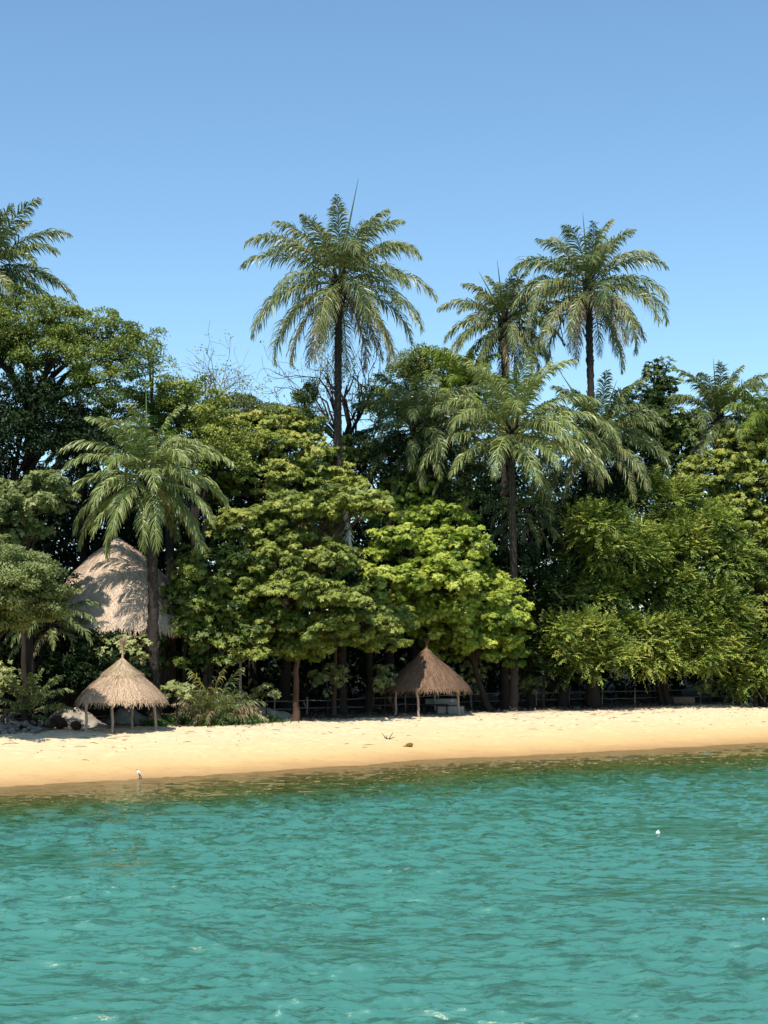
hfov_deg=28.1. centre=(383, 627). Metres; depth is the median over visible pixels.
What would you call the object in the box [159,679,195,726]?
shrub
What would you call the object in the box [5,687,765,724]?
rail fence
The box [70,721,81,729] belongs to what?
brown rock
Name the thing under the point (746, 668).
shrub
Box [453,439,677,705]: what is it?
broadleaf tree
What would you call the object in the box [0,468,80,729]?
broadleaf tree
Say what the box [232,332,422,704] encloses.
bare tree
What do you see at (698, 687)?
shrub
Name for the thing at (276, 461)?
broadleaf tree
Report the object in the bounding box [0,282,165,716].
broadleaf tree
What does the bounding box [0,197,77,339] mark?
oil palm
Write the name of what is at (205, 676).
bare tree
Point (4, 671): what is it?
shrub
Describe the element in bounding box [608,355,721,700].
broadleaf tree
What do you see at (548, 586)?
shrub
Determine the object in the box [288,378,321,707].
broadleaf tree
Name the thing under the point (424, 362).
broadleaf tree
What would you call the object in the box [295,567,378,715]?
broadleaf tree
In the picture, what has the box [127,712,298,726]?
ground creeper
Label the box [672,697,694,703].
brick block
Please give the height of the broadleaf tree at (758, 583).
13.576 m
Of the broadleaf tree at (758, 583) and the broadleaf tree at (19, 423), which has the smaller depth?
the broadleaf tree at (19, 423)
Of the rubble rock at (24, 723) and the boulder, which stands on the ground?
the boulder
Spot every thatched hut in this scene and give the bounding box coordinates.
[75,637,169,732]
[382,638,471,716]
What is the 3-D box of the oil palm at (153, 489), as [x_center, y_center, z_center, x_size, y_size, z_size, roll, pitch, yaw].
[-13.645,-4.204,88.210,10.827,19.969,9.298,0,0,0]
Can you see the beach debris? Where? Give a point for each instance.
(357, 728)
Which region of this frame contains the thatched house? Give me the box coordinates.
[33,538,195,719]
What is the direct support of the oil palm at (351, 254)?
on the ground
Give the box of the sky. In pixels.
[0,0,767,614]
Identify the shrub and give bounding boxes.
[0,659,20,723]
[5,621,153,709]
[87,634,152,726]
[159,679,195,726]
[250,682,281,714]
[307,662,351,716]
[370,664,397,715]
[459,655,492,709]
[492,556,603,708]
[519,673,548,706]
[692,678,725,703]
[711,632,767,706]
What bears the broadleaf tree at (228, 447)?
on the ground
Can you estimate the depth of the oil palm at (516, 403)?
102.50 m
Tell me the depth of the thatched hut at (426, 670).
97.49 m
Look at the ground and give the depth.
84.31 m
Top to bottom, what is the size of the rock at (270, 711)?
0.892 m
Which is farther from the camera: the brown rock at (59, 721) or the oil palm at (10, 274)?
the oil palm at (10, 274)
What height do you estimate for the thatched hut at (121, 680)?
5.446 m
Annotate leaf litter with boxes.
[8,696,757,727]
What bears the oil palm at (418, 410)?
on the ground
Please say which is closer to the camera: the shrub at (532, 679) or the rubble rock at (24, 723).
the rubble rock at (24, 723)
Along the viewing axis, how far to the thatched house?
90.58 m
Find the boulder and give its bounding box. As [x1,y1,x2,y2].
[43,707,108,727]
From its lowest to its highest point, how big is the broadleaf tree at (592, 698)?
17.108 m
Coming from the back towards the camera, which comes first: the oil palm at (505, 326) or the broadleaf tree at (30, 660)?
the oil palm at (505, 326)
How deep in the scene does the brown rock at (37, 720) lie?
85.68 m
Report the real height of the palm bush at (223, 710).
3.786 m
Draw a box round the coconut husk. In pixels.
[403,743,412,746]
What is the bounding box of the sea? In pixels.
[0,743,767,1023]
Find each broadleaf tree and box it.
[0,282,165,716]
[0,372,127,714]
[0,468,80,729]
[0,543,75,637]
[20,560,84,728]
[101,326,181,463]
[106,373,236,583]
[149,374,269,711]
[158,522,267,700]
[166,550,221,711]
[192,482,420,720]
[196,405,387,712]
[200,392,303,709]
[208,631,272,723]
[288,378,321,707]
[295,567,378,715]
[329,424,501,710]
[346,549,409,712]
[357,341,462,697]
[359,469,535,711]
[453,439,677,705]
[476,542,550,709]
[530,461,767,704]
[558,467,634,707]
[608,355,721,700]
[657,425,767,702]
[720,520,767,706]
[723,602,767,704]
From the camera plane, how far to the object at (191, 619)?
89.67 m
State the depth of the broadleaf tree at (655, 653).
107.45 m
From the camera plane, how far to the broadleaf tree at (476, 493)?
102.48 m
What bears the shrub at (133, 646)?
on the ground
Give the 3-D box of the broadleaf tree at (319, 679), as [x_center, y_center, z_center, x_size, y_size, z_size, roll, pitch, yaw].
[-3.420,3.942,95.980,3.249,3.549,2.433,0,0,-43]
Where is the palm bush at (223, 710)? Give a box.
[162,665,281,726]
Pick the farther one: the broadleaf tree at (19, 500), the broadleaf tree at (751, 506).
the broadleaf tree at (751, 506)
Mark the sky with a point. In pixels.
(164, 137)
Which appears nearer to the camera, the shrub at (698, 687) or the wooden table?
the wooden table
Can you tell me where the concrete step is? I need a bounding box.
[436,706,463,713]
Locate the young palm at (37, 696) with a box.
[0,668,76,724]
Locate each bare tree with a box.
[154,321,271,701]
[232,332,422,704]
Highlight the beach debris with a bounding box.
[1,703,765,760]
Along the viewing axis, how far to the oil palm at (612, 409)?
107.94 m
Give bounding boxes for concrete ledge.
[425,698,456,704]
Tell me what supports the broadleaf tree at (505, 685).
on the ground
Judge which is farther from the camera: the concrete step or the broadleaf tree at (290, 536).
the concrete step
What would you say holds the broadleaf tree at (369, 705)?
on the ground
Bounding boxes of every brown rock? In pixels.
[36,713,47,723]
[44,722,55,728]
[51,715,67,728]
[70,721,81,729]
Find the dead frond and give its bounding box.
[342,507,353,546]
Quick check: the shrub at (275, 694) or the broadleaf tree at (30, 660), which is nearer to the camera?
the broadleaf tree at (30, 660)
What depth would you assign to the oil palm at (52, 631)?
86.60 m
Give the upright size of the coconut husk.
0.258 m
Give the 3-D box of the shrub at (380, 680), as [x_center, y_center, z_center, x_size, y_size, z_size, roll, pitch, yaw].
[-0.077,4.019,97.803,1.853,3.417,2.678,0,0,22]
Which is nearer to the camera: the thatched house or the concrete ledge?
the thatched house
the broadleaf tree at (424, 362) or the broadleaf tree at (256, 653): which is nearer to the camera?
the broadleaf tree at (256, 653)
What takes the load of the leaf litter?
on the ground
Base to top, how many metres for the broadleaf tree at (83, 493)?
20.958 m
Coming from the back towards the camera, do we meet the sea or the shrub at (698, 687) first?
the shrub at (698, 687)
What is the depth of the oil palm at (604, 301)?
109.83 m
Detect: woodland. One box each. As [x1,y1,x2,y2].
[0,428,764,713]
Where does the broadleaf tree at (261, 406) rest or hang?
on the ground
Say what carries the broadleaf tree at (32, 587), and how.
on the ground
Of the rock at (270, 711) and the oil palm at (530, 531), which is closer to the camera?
the rock at (270, 711)
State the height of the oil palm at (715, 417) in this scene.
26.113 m
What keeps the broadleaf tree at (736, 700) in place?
on the ground
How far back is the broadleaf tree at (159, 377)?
97.30 m
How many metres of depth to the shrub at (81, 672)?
86.58 m
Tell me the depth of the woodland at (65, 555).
110.13 m
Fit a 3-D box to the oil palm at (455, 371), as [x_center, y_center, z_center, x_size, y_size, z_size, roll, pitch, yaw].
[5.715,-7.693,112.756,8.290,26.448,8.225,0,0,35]
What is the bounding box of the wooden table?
[422,704,448,713]
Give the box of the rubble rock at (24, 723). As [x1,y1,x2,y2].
[22,721,27,726]
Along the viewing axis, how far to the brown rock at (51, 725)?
84.13 m
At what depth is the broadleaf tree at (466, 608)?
100.15 m
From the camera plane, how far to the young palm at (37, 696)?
84.64 m
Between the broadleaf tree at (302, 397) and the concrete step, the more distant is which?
the broadleaf tree at (302, 397)
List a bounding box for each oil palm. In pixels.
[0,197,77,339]
[4,582,103,707]
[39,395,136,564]
[56,390,236,724]
[238,182,438,713]
[342,366,492,708]
[410,346,519,700]
[418,345,618,710]
[436,262,565,699]
[485,480,571,706]
[508,218,669,595]
[530,369,670,705]
[664,360,767,701]
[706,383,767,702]
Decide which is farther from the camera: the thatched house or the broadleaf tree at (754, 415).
the broadleaf tree at (754, 415)
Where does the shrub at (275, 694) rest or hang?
on the ground
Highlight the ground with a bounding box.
[0,652,767,786]
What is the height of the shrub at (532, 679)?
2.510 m
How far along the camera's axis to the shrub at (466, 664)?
103.90 m
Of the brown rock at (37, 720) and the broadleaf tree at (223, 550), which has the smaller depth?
the brown rock at (37, 720)
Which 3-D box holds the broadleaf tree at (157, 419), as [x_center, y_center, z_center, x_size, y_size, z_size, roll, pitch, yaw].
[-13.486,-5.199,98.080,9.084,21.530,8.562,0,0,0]

